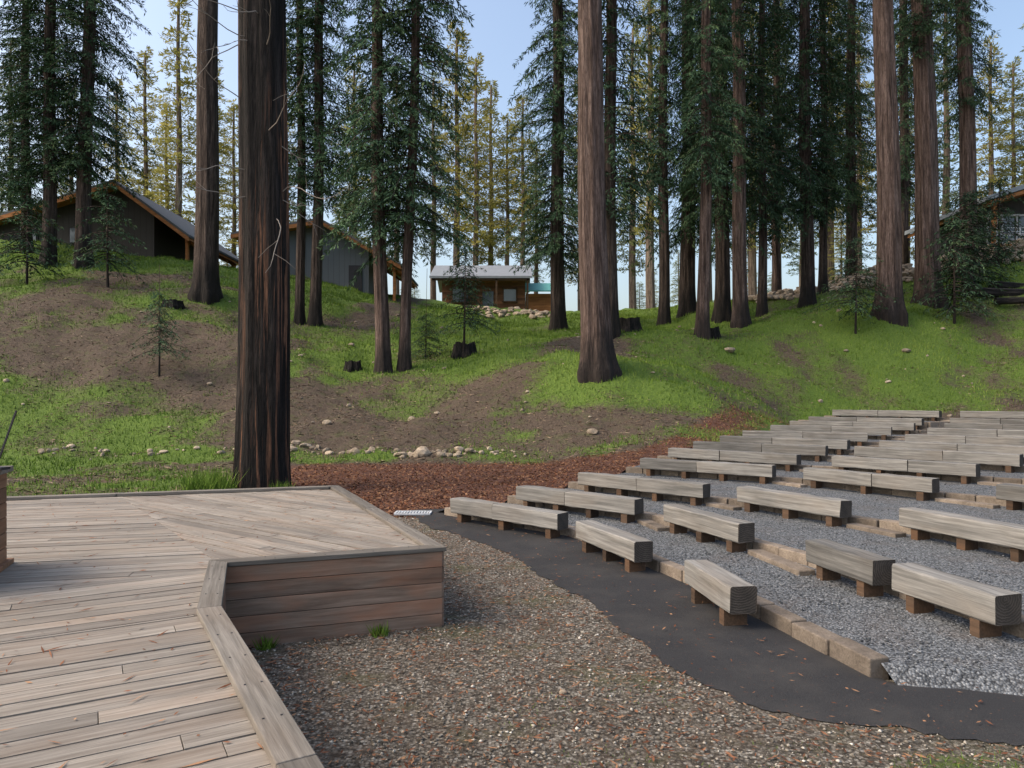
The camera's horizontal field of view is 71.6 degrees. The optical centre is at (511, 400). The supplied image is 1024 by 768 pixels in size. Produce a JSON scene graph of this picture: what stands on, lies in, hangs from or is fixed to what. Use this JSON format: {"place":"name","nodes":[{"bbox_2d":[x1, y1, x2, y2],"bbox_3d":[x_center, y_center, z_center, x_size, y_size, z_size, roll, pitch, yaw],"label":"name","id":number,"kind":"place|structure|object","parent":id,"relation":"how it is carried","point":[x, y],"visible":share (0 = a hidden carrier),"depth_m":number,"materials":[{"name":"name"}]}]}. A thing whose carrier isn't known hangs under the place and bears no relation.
{"place":"outdoors","nodes":[
{"label":"outdoors","id":0,"kind":"place"},
{"bbox_2d":[0,239,1023,767],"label":"ground","id":1,"kind":"structure","parent":0,"point":[30,357],"depth_m":23.41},
{"bbox_2d":[0,0,75,252],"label":"redwood tree","id":2,"kind":"object","parent":1,"relation":"on","point":[22,146],"visible":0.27,"depth_m":45.60,"materials":[{"name":"green plant"}]},
{"bbox_2d":[0,179,76,284],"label":"redwood sapling","id":3,"kind":"object","parent":1,"relation":"on","point":[20,192],"visible":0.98,"depth_m":37.98,"materials":[{"name":"green plant"}]},
{"bbox_2d":[0,0,126,266],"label":"redwood tree","id":4,"kind":"object","parent":1,"relation":"on","point":[49,16],"visible":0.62,"depth_m":42.59,"materials":[{"name":"green plant"}]},
{"bbox_2d":[0,0,160,268],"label":"redwood tree","id":5,"kind":"object","parent":1,"relation":"on","point":[87,134],"visible":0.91,"depth_m":42.66,"materials":[{"name":"green plant"}]},
{"bbox_2d":[63,182,147,287],"bbox_3d":[-21.829,-8.336,38.051,4.045,6.604,4.407,0,0,0],"label":"redwood sapling","id":6,"kind":"object","parent":1,"relation":"on","point":[108,259],"visible":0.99,"depth_m":37.96,"materials":[{"name":"green plant"}]},
{"bbox_2d":[0,180,237,267],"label":"grey lodge","id":7,"kind":"structure","parent":1,"relation":"on","point":[160,230],"depth_m":50.00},
{"bbox_2d":[128,264,190,376],"bbox_3d":[-14.102,-2.701,28.502,2.322,5.500,1.919,0,0,-24],"label":"redwood sapling","id":8,"kind":"object","parent":1,"relation":"on","point":[161,331],"visible":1,"depth_m":28.49,"materials":[{"name":"green plant"}]},
{"bbox_2d":[187,0,223,304],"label":"redwood tree","id":9,"kind":"object","parent":1,"relation":"on","point":[205,286],"visible":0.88,"depth_m":37.55,"materials":[{"name":"brown plant"}]},
{"bbox_2d":[177,464,246,489],"bbox_3d":[-6.509,1.685,15.349,1.460,0.649,1.580,0,0,-34],"label":"grass clump","id":10,"kind":"object","parent":1,"relation":"on","point":[217,483],"visible":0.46,"depth_m":15.18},
{"bbox_2d":[0,485,445,767],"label":"wooden stage","id":11,"kind":"object","parent":1,"relation":"on","point":[244,585],"visible":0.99,"depth_m":5.18,"materials":[{"name":"brown wood"}]},
{"bbox_2d":[0,411,16,572],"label":"wooden podium","id":12,"kind":"object","parent":11,"relation":"on","point":[5,562],"visible":1,"depth_m":5.68,"materials":[{"name":"brown wood"}]},
{"bbox_2d":[0,490,402,767],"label":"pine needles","id":13,"kind":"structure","parent":11,"relation":"on","point":[42,649],"depth_m":4.10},
{"bbox_2d":[152,0,348,488],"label":"burnt redwood tree","id":14,"kind":"object","parent":1,"relation":"on","point":[262,443],"visible":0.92,"depth_m":15.54,"materials":[{"name":"brown plant"}]},
{"bbox_2d":[252,635,279,650],"bbox_3d":[-1.964,1.945,5.723,0.233,0.129,0.166,0,0,18],"label":"weed plant","id":15,"kind":"object","parent":1,"relation":"on","point":[266,644],"visible":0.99,"depth_m":5.71,"materials":[{"name":"green plant"}]},
{"bbox_2d":[38,440,525,459],"bbox_3d":[-7.030,1.508,21.646,14.943,0.535,1.468,0,0,0],"label":"rock border","id":16,"kind":"object","parent":1,"relation":"on","point":[327,451],"visible":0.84,"depth_m":21.66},
{"bbox_2d":[286,0,352,324],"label":"redwood tree","id":17,"kind":"object","parent":1,"relation":"on","point":[299,314],"visible":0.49,"depth_m":39.78,"materials":[{"name":"green plant"}]},
{"bbox_2d":[230,219,417,300],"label":"blue grey hall","id":18,"kind":"structure","parent":1,"relation":"on","point":[340,264],"depth_m":54.00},
{"bbox_2d":[349,265,361,290],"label":"door","id":19,"kind":"structure","parent":18,"relation":"in","point":[352,268],"depth_m":53.91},
{"bbox_2d":[286,0,365,326],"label":"redwood tree","id":20,"kind":"object","parent":1,"relation":"on","point":[317,51],"visible":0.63,"depth_m":39.26,"materials":[{"name":"green plant"}]},
{"bbox_2d":[343,360,361,372],"bbox_3d":[-7.192,-1.418,32.185,0.864,0.832,0.858,0,0,0],"label":"burnt stump","id":21,"kind":"object","parent":1,"relation":"on","point":[350,366],"visible":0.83,"depth_m":31.90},
{"bbox_2d":[307,0,443,373],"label":"redwood tree","id":22,"kind":"object","parent":1,"relation":"on","point":[372,114],"visible":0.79,"depth_m":31.73,"materials":[{"name":"green plant"}]},
{"bbox_2d":[328,0,484,371],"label":"redwood tree","id":23,"kind":"object","parent":1,"relation":"on","point":[415,111],"visible":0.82,"depth_m":31.85,"materials":[{"name":"green plant"}]},
{"bbox_2d":[411,288,444,358],"bbox_3d":[-4.338,-3.747,35.030,2.427,5.500,2.644,0,0,0],"label":"redwood sapling","id":24,"kind":"object","parent":1,"relation":"on","point":[434,338],"visible":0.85,"depth_m":34.98,"materials":[{"name":"green plant"}]},
{"bbox_2d":[451,341,476,359],"bbox_3d":[-2.264,-2.324,34.528,1.402,1.172,1.443,0,0,0],"label":"burnt stump","id":25,"kind":"object","parent":1,"relation":"on","point":[470,349],"visible":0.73,"depth_m":33.99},
{"bbox_2d":[426,249,505,353],"bbox_3d":[-2.141,-4.157,34.003,3.773,6.277,3.119,0,0,-24],"label":"redwood sapling","id":26,"kind":"object","parent":1,"relation":"on","point":[464,305],"visible":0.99,"depth_m":33.99,"materials":[{"name":"green plant"}]},
{"bbox_2d":[3,277,972,439],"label":"scattered rocks","id":27,"kind":"object","parent":1,"relation":"on","point":[325,422],"visible":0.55,"depth_m":30.55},
{"bbox_2d":[429,265,550,310],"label":"timber cabin","id":28,"kind":"object","parent":1,"relation":"on","point":[506,285],"visible":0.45,"depth_m":64.90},
{"bbox_2d":[470,306,549,318],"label":"rock pile","id":29,"kind":"object","parent":1,"relation":"on","point":[502,313],"visible":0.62,"depth_m":57.33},
{"bbox_2d":[0,0,1023,310],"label":"distant forest","id":30,"kind":"object","parent":1,"relation":"on","point":[170,156],"visible":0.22,"depth_m":87.85,"materials":[{"name":"plant"}]},
{"bbox_2d":[0,239,1023,495],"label":"hillside grass","id":31,"kind":"structure","parent":1,"relation":"on","point":[534,335],"depth_m":32.94,"materials":[{"name":"plant"}]},
{"bbox_2d":[0,261,1023,494],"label":"hillside debris","id":32,"kind":"object","parent":1,"relation":"on","point":[215,470],"visible":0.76,"depth_m":27.54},
{"bbox_2d":[291,403,787,517],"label":"mulch litter","id":33,"kind":"object","parent":1,"relation":"on","point":[384,489],"visible":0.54,"depth_m":17.68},
{"bbox_2d":[495,0,619,330],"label":"redwood tree","id":34,"kind":"object","parent":1,"relation":"on","point":[555,246],"visible":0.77,"depth_m":44.65,"materials":[{"name":"green plant"}]},
{"bbox_2d":[577,0,621,383],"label":"redwood tree","id":35,"kind":"object","parent":1,"relation":"on","point":[598,361],"visible":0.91,"depth_m":26.58,"materials":[{"name":"brown plant"}]},
{"bbox_2d":[549,0,677,338],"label":"redwood tree","id":36,"kind":"object","parent":1,"relation":"on","point":[612,90],"visible":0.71,"depth_m":35.71,"materials":[{"name":"green plant"}]},
{"bbox_2d":[619,317,643,332],"bbox_3d":[6.073,-3.784,37.464,1.740,1.215,1.770,0,0,0],"label":"burnt stump","id":37,"kind":"object","parent":1,"relation":"on","point":[630,324],"visible":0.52,"depth_m":36.88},
{"bbox_2d":[247,512,1023,767],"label":"needle litter ground","id":38,"kind":"structure","parent":1,"relation":"on","point":[538,690],"depth_m":4.71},
{"bbox_2d":[253,515,1023,767],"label":"gravel stones","id":39,"kind":"object","parent":1,"relation":"on","point":[577,728],"visible":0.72,"depth_m":4.68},
{"bbox_2d":[632,0,700,325],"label":"redwood tree","id":40,"kind":"object","parent":1,"relation":"on","point":[662,116],"visible":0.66,"depth_m":43.78,"materials":[{"name":"green plant"}]},
{"bbox_2d":[444,507,888,679],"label":"stone curb","id":41,"kind":"structure","parent":1,"relation":"on","point":[859,657],"depth_m":5.85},
{"bbox_2d":[643,0,731,317],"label":"redwood tree","id":42,"kind":"object","parent":1,"relation":"on","point":[687,303],"visible":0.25,"depth_m":45.63,"materials":[{"name":"green plant"}]},
{"bbox_2d":[653,0,753,339],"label":"redwood tree","id":43,"kind":"object","parent":1,"relation":"on","point":[707,104],"visible":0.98,"depth_m":35.76,"materials":[{"name":"green plant"}]},
{"bbox_2d":[670,0,778,322],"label":"redwood tree","id":44,"kind":"object","parent":1,"relation":"on","point":[722,310],"visible":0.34,"depth_m":41.65,"materials":[{"name":"green plant"}]},
{"bbox_2d":[696,1,752,272],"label":"redwood tree","id":45,"kind":"object","parent":1,"relation":"on","point":[713,244],"visible":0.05,"depth_m":54.09,"materials":[{"name":"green plant"}]},
{"bbox_2d":[439,503,1023,695],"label":"gravel terrace","id":46,"kind":"structure","parent":1,"relation":"on","point":[991,677],"depth_m":5.92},
{"bbox_2d":[516,485,643,522],"bbox_3d":[1.045,1.695,11.650,2.454,0.411,0.266,0,0,44],"label":"timber bench","id":47,"kind":"object","parent":46,"relation":"on","point":[593,504],"visible":0.86,"depth_m":11.41,"materials":[{"name":"grey wood"}]},
{"bbox_2d":[663,504,754,552],"bbox_3d":[2.578,1.696,9.446,0.257,0.410,1.702,0,0,-20],"label":"timber bench","id":48,"kind":"object","parent":46,"relation":"on","point":[736,534],"visible":0.83,"depth_m":9.23,"materials":[{"name":"grey wood"}]},
{"bbox_2d":[515,460,1023,672],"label":"terrace stones","id":49,"kind":"object","parent":46,"relation":"on","point":[885,640],"visible":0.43,"depth_m":7.62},
{"bbox_2d":[805,539,895,596],"bbox_3d":[3.385,1.697,7.156,0.263,0.407,1.031,0,0,-12],"label":"timber bench","id":50,"kind":"object","parent":46,"relation":"on","point":[871,572],"visible":0.93,"depth_m":6.94,"materials":[{"name":"brown wood"}]},
{"bbox_2d":[892,562,1021,637],"bbox_3d":[3.713,1.696,5.994,0.266,0.409,1.072,0,0,-13],"label":"timber bench","id":51,"kind":"object","parent":46,"relation":"on","point":[989,610],"visible":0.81,"depth_m":5.79,"materials":[{"name":"brown wood"}]},
{"bbox_2d":[696,0,783,327],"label":"redwood tree","id":52,"kind":"object","parent":1,"relation":"on","point":[740,317],"visible":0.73,"depth_m":39.70,"materials":[{"name":"green plant"}]},
{"bbox_2d":[504,488,1023,614],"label":"gravel terrace","id":53,"kind":"structure","parent":1,"relation":"on","point":[957,556],"depth_m":8.69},
{"bbox_2d":[578,472,709,505],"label":"timber bench","id":54,"kind":"object","parent":53,"relation":"on","point":[695,492],"visible":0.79,"depth_m":12.61,"materials":[{"name":"grey wood"}]},
{"bbox_2d":[737,486,851,526],"bbox_3d":[4.201,1.596,10.727,0.258,0.409,1.905,0,0,-28],"label":"timber bench","id":55,"kind":"object","parent":53,"relation":"on","point":[834,511],"visible":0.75,"depth_m":10.55,"materials":[{"name":"grey wood"}]},
{"bbox_2d":[899,507,1023,561],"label":"timber bench","id":56,"kind":"object","parent":53,"relation":"on","point":[968,532],"visible":0.88,"depth_m":8.42,"materials":[{"name":"brown wood"}]},
{"bbox_2d":[507,495,1023,638],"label":"stone curb","id":57,"kind":"structure","parent":1,"relation":"on","point":[784,557],"depth_m":8.40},
{"bbox_2d":[725,0,815,317],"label":"redwood tree","id":58,"kind":"object","parent":1,"relation":"on","point":[763,39],"visible":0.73,"depth_m":41.77,"materials":[{"name":"green plant"}]},
{"bbox_2d":[745,0,798,291],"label":"redwood tree","id":59,"kind":"object","parent":1,"relation":"on","point":[776,256],"visible":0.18,"depth_m":49.76,"materials":[{"name":"green plant"}]},
{"bbox_2d":[568,481,1009,553],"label":"stone curb","id":60,"kind":"structure","parent":1,"relation":"on","point":[890,528],"depth_m":10.09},
{"bbox_2d":[564,473,1023,524],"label":"gravel terrace","id":61,"kind":"structure","parent":1,"relation":"on","point":[894,504],"depth_m":11.77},
{"bbox_2d":[640,457,775,483],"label":"timber bench","id":62,"kind":"object","parent":61,"relation":"on","point":[762,472],"visible":0.86,"depth_m":14.89,"materials":[{"name":"grey wood"}]},
{"bbox_2d":[803,467,939,500],"bbox_3d":[6.375,1.497,12.768,0.262,0.407,2.399,0,0,-33],"label":"timber bench","id":63,"kind":"object","parent":61,"relation":"on","point":[923,488],"visible":0.87,"depth_m":12.58,"materials":[{"name":"grey wood"}]},
{"bbox_2d":[996,483,1023,509],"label":"timber bench","id":64,"kind":"object","parent":61,"relation":"on","point":[1012,495],"visible":0.87,"depth_m":10.85,"materials":[{"name":"grey wood"}]},
{"bbox_2d":[621,465,995,495],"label":"gravel terrace","id":65,"kind":"structure","parent":1,"relation":"on","point":[956,485],"depth_m":13.00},
{"bbox_2d":[668,448,800,471],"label":"timber bench","id":66,"kind":"object","parent":65,"relation":"on","point":[789,461],"visible":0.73,"depth_m":16.59,"materials":[{"name":"grey wood"}]},
{"bbox_2d":[832,455,979,483],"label":"timber bench","id":67,"kind":"object","parent":65,"relation":"on","point":[966,472],"visible":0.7,"depth_m":14.15,"materials":[{"name":"grey wood"}]},
{"bbox_2d":[753,0,867,308],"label":"redwood tree","id":68,"kind":"object","parent":1,"relation":"on","point":[804,92],"visible":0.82,"depth_m":43.66,"materials":[{"name":"green plant"}]},
{"bbox_2d":[782,0,866,293],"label":"redwood tree","id":69,"kind":"object","parent":1,"relation":"on","point":[822,236],"visible":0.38,"depth_m":45.78,"materials":[{"name":"green plant"}]},
{"bbox_2d":[626,466,1023,508],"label":"stone curb","id":70,"kind":"structure","parent":1,"relation":"on","point":[986,501],"depth_m":13.14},
{"bbox_2d":[657,455,1023,485],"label":"stone curb","id":71,"kind":"structure","parent":1,"relation":"on","point":[988,480],"depth_m":14.13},
{"bbox_2d":[814,0,876,274],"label":"redwood tree","id":72,"kind":"object","parent":1,"relation":"on","point":[851,80],"visible":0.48,"depth_m":51.66,"materials":[{"name":"green plant"}]},
{"bbox_2d":[802,237,898,333],"bbox_3d":[17.171,-5.325,36.051,4.045,5.887,4.407,0,0,0],"label":"redwood sapling","id":73,"kind":"object","parent":1,"relation":"on","point":[844,292],"visible":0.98,"depth_m":35.96,"materials":[{"name":"green plant"}]},
{"bbox_2d":[748,238,1023,302],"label":"riprap rock wall","id":74,"kind":"structure","parent":1,"relation":"on","point":[907,276],"depth_m":47.19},
{"bbox_2d":[868,439,904,441],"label":"gravel terrace","id":75,"kind":"structure","parent":1,"relation":"on","point":[873,440],"depth_m":20.82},
{"bbox_2d":[770,425,891,439],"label":"timber bench","id":76,"kind":"object","parent":75,"relation":"on","point":[883,432],"visible":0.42,"depth_m":21.75,"materials":[{"name":"grey wood"}]},
{"bbox_2d":[927,428,1023,436],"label":"timber bench","id":77,"kind":"object","parent":75,"relation":"on","point":[977,432],"visible":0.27,"depth_m":19.71,"materials":[{"name":"grey wood"}]},
{"bbox_2d":[855,0,925,326],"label":"redwood tree","id":78,"kind":"object","parent":1,"relation":"on","point":[889,242],"visible":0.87,"depth_m":36.55,"materials":[{"name":"brown plant"}]},
{"bbox_2d":[877,434,904,435],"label":"gravel terrace","id":79,"kind":"structure","parent":1,"relation":"on","point":[894,435],"depth_m":22.25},
{"bbox_2d":[790,421,915,433],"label":"timber bench","id":80,"kind":"object","parent":79,"relation":"on","point":[907,427],"visible":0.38,"depth_m":23.30,"materials":[{"name":"grey wood"}]},
{"bbox_2d":[944,423,1023,429],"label":"timber bench","id":81,"kind":"object","parent":79,"relation":"on","point":[987,426],"visible":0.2,"depth_m":21.74,"materials":[{"name":"grey wood"}]},
{"bbox_2d":[862,0,950,264],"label":"redwood tree","id":82,"kind":"object","parent":1,"relation":"on","point":[906,136],"visible":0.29,"depth_m":57.67,"materials":[{"name":"brown plant"}]},
{"bbox_2d":[801,460,1023,478],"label":"gravel terrace","id":83,"kind":"structure","parent":1,"relation":"on","point":[982,472],"depth_m":14.57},
{"bbox_2d":[693,441,827,461],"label":"timber bench","id":84,"kind":"object","parent":83,"relation":"on","point":[817,451],"visible":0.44,"depth_m":17.81,"materials":[{"name":"grey wood"}]},
{"bbox_2d":[854,446,1022,472],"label":"timber bench","id":85,"kind":"object","parent":83,"relation":"on","point":[1009,461],"visible":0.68,"depth_m":15.40,"materials":[{"name":"grey wood"}]},
{"bbox_2d":[801,455,1023,471],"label":"stone curb","id":86,"kind":"structure","parent":1,"relation":"on","point":[828,458],"depth_m":15.12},
{"bbox_2d":[824,416,1013,421],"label":"stone curb","id":87,"kind":"structure","parent":1,"relation":"on","point":[938,419],"depth_m":26.15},
{"bbox_2d":[893,0,974,308],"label":"redwood tree","id":88,"kind":"object","parent":1,"relation":"on","point":[922,26],"visible":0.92,"depth_m":39.56,"materials":[{"name":"brown plant"}]},
{"bbox_2d":[910,215,1007,323],"bbox_3d":[23.195,-6.305,37.004,4.643,6.600,3.839,0,0,-24],"label":"redwood sapling","id":89,"kind":"object","parent":1,"relation":"on","point":[954,264],"visible":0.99,"depth_m":36.97,"materials":[{"name":"green plant"}]},
{"bbox_2d":[903,191,1019,304],"bbox_3d":[25.210,-8.157,40.064,5.123,7.126,5.583,0,0,0],"label":"redwood sapling","id":90,"kind":"object","parent":1,"relation":"on","point":[971,212],"visible":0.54,"depth_m":39.80,"materials":[{"name":"green plant"}]},
{"bbox_2d":[904,184,1023,256],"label":"hilltop lodge","id":91,"kind":"structure","parent":1,"relation":"on","point":[1018,205],"depth_m":49.13,"materials":[{"name":"brown wood"}]},
{"bbox_2d":[932,0,1017,274],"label":"redwood tree","id":92,"kind":"object","parent":1,"relation":"on","point":[968,101],"visible":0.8,"depth_m":43.71,"materials":[{"name":"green plant"}]},
{"bbox_2d":[941,189,1021,288],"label":"redwood sapling","id":93,"kind":"object","parent":1,"relation":"on","point":[1000,274],"visible":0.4,"depth_m":41.20,"materials":[{"name":"green plant"}]},
{"bbox_2d":[968,287,1023,296],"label":"fallen log","id":94,"kind":"object","parent":1,"relation":"on","point":[995,292],"visible":0.76,"depth_m":38.97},
{"bbox_2d":[978,176,1023,270],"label":"redwood sapling","id":95,"kind":"object","parent":1,"relation":"on","point":[1006,214],"visible":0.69,"depth_m":44.39,"materials":[{"name":"green plant"}]},
{"bbox_2d":[994,297,1023,304],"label":"fallen log","id":96,"kind":"object","parent":1,"relation":"on","point":[1007,300],"visible":0.98,"depth_m":37.94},
{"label":"gravel terrace","id":97,"kind":"structure","parent":1,"relation":"on","visible":0},
{"bbox_2d":[720,435,849,454],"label":"timber bench","id":98,"kind":"object","parent":97,"relation":"on","point":[840,446],"visible":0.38,"depth_m":18.65,"materials":[{"name":"grey wood"}]},
{"bbox_2d":[879,440,1023,463],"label":"timber bench","id":99,"kind":"object","parent":97,"relation":"on","point":[960,447],"visible":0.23,"depth_m":16.32,"materials":[{"name":"grey wood"}]},
{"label":"gravel terrace","id":100,"kind":"structure","parent":1,"relation":"on","visible":0},
{"bbox_2d":[808,416,923,429],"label":"timber bench","id":101,"kind":"object","parent":100,"relation":"on","point":[919,421],"visible":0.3,"depth_m":24.55,"materials":[{"name":"grey wood"}]},
{"bbox_2d":[950,418,1023,423],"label":"timber bench","id":102,"kind":"object","parent":100,"relation":"on","point":[986,421],"visible":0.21,"depth_m":23.19,"materials":[{"name":"grey wood"}]},
{"bbox_2d":[0,0,1023,310],"label":"sky","id":103,"kind":"structure","parent":0,"point":[501,31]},
{"bbox_2d":[410,509,1023,745],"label":"asphalt path","id":104,"kind":"structure","parent":0,"point":[816,689],"depth_m":5.46,"materials":[{"name":"asphalt"}]},
{"bbox_2d":[450,497,567,538],"bbox_3d":[-0.098,1.797,10.895,2.297,0.408,0.272,0,0,44],"label":"timber bench","id":105,"kind":"object","parent":104,"relation":"on","point":[553,523],"visible":0.84,"depth_m":10.70,"materials":[{"name":"grey wood"}]},
{"bbox_2d":[576,520,652,571],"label":"timber bench","id":106,"kind":"object","parent":104,"relation":"on","point":[633,550],"visible":0.82,"depth_m":8.52,"materials":[{"name":"grey wood"}]},
{"bbox_2d":[684,560,756,625],"bbox_3d":[1.920,1.798,6.613,0.257,0.406,1.061,0,0,-7],"label":"timber bench","id":107,"kind":"object","parent":104,"relation":"on","point":[732,596],"visible":0.81,"depth_m":6.31,"materials":[{"name":"grey wood"}]},
{"bbox_2d":[742,430,867,445],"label":"timber bench","id":108,"kind":"object","parent":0,"point":[859,438],"visible":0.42,"depth_m":20.04,"materials":[{"name":"grey wood"}]},
{"bbox_2d":[832,410,941,420],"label":"timber bench","id":109,"kind":"object","parent":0,"point":[934,415],"visible":0.8,"depth_m":26.83,"materials":[{"name":"grey wood"}]},
{"bbox_2d":[905,434,1023,445],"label":"timber bench","id":110,"kind":"object","parent":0,"point":[989,440],"visible":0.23,"depth_m":17.85,"materials":[{"name":"grey wood"}]},
{"bbox_2d":[960,411,1023,418],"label":"timber bench","id":111,"kind":"object","parent":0,"point":[995,414],"visible":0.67,"depth_m":24.47,"materials":[{"name":"grey wood"}]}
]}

